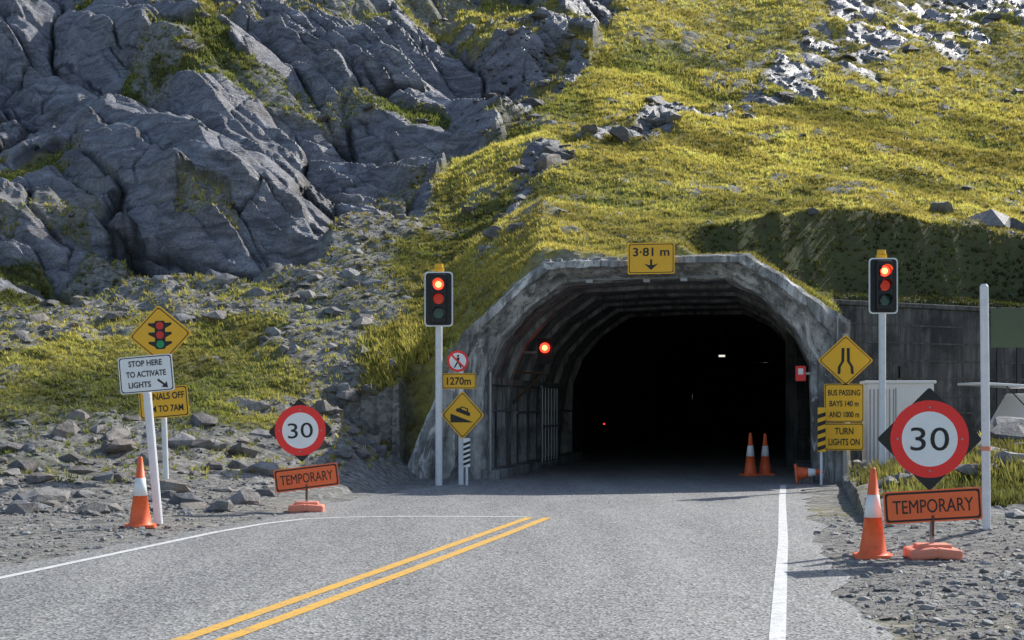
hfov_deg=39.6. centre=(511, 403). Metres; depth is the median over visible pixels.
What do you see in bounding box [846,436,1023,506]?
verge grass
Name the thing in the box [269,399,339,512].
temporary speed sign
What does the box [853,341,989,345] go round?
board line
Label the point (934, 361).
board line
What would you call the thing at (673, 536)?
road
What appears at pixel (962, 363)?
joint
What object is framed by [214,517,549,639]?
yellow centre line
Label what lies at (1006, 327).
information board
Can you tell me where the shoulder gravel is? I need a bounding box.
[0,470,1023,639]
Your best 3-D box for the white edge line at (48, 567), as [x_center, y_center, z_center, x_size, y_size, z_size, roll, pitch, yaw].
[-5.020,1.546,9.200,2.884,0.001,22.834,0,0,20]
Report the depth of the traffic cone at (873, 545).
14.22 m
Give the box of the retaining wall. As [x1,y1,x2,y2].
[786,305,1023,466]
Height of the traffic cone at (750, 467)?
0.920 m
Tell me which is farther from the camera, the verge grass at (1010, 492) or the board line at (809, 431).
the board line at (809, 431)
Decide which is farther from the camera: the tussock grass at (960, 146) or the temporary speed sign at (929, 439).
the tussock grass at (960, 146)
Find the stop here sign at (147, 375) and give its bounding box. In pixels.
[118,354,174,523]
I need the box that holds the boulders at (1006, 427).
[26,201,1023,518]
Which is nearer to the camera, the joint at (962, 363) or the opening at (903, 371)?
the opening at (903, 371)
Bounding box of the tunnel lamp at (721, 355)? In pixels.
[718,354,725,357]
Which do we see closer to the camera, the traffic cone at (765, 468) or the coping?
the traffic cone at (765, 468)
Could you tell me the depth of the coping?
36.62 m
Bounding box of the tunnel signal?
[523,338,552,363]
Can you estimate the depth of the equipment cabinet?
31.80 m
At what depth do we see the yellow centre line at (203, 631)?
11.82 m
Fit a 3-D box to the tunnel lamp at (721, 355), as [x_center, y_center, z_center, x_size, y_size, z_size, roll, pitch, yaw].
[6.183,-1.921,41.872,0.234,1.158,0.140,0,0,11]
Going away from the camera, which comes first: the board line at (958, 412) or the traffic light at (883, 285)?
the traffic light at (883, 285)
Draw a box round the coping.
[834,299,994,311]
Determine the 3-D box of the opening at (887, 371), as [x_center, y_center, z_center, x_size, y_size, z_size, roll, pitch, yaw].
[9.402,-0.800,35.966,0.320,0.320,0.060,0,0,-31]
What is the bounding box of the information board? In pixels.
[990,306,1023,409]
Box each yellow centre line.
[171,517,530,639]
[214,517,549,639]
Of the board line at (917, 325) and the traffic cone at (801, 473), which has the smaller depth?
the traffic cone at (801, 473)
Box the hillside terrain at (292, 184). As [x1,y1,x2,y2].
[0,0,1023,639]
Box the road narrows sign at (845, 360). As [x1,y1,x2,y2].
[818,333,872,475]
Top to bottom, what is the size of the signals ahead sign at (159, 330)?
3.041 m
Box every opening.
[878,366,888,377]
[899,366,908,377]
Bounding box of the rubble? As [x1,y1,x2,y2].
[0,0,1023,516]
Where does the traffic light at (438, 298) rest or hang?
on the hillside terrain at (292, 184)
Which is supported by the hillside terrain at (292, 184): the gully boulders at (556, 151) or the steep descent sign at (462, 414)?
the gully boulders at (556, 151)
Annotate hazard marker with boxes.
[463,438,469,484]
[818,407,825,484]
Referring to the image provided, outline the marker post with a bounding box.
[980,284,990,529]
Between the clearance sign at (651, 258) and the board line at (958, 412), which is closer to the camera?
the clearance sign at (651, 258)
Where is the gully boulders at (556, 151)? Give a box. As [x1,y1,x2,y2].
[473,0,1023,221]
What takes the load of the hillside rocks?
on the hillside terrain at (292, 184)
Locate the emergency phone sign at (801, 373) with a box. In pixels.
[796,366,809,380]
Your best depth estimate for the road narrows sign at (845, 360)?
27.37 m
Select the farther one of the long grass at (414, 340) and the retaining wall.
the retaining wall
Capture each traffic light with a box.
[424,264,452,485]
[869,250,897,465]
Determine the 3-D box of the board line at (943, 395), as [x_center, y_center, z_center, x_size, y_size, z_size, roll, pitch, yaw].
[16.452,-0.200,40.227,22.274,0.040,0.030,0,0,-31]
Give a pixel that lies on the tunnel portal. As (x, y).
(635, 358)
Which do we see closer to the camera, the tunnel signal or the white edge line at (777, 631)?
the white edge line at (777, 631)
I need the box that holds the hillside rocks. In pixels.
[4,0,1023,374]
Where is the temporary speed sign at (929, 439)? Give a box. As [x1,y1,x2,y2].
[878,388,982,559]
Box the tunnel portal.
[407,253,849,483]
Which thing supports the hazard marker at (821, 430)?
on the road
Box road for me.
[0,429,894,639]
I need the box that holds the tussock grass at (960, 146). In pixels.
[0,0,1023,447]
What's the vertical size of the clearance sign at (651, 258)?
0.620 m
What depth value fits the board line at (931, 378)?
36.92 m
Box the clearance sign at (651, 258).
[628,242,674,273]
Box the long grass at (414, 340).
[352,311,450,449]
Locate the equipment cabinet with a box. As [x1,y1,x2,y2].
[860,380,935,462]
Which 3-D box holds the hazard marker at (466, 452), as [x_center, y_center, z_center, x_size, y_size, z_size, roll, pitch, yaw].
[-0.860,1.153,27.071,0.130,0.995,0.066,0,0,0]
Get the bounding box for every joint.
[862,308,862,380]
[962,312,962,417]
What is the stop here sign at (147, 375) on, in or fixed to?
on the hillside terrain at (292, 184)
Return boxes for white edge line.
[0,516,513,578]
[769,485,787,639]
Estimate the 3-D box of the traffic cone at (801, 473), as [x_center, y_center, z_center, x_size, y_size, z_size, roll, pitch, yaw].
[5.766,1.334,27.534,0.550,0.380,0.380,-5,-1,14]
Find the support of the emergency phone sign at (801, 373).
attached to the tunnel portal
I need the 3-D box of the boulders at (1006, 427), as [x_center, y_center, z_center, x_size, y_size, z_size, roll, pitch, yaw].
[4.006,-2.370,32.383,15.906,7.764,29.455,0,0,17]
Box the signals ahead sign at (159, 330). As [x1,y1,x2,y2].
[130,306,190,478]
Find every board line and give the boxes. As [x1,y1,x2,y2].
[796,357,1023,363]
[796,394,1004,396]
[796,412,994,414]
[796,429,980,432]
[806,376,1023,379]
[850,322,989,328]
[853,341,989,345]
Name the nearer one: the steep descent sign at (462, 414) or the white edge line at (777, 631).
the white edge line at (777, 631)
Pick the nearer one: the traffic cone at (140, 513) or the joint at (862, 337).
the traffic cone at (140, 513)
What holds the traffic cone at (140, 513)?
on the hillside terrain at (292, 184)
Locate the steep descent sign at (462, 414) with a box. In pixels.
[442,350,483,484]
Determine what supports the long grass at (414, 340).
on the hillside terrain at (292, 184)
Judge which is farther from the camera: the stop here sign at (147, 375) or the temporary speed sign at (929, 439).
the stop here sign at (147, 375)
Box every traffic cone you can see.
[124,457,155,527]
[739,433,761,475]
[757,433,774,474]
[794,463,823,483]
[853,468,892,558]
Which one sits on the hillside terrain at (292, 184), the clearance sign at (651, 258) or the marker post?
the marker post
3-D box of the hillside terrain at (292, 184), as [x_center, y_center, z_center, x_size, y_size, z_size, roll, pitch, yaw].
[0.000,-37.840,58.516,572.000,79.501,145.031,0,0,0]
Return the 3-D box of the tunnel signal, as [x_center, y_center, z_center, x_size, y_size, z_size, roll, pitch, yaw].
[0.545,-1.200,32.760,0.805,0.600,0.130,0,0,11]
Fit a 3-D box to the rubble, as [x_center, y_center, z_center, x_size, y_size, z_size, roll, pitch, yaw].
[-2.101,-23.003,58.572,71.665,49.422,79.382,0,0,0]

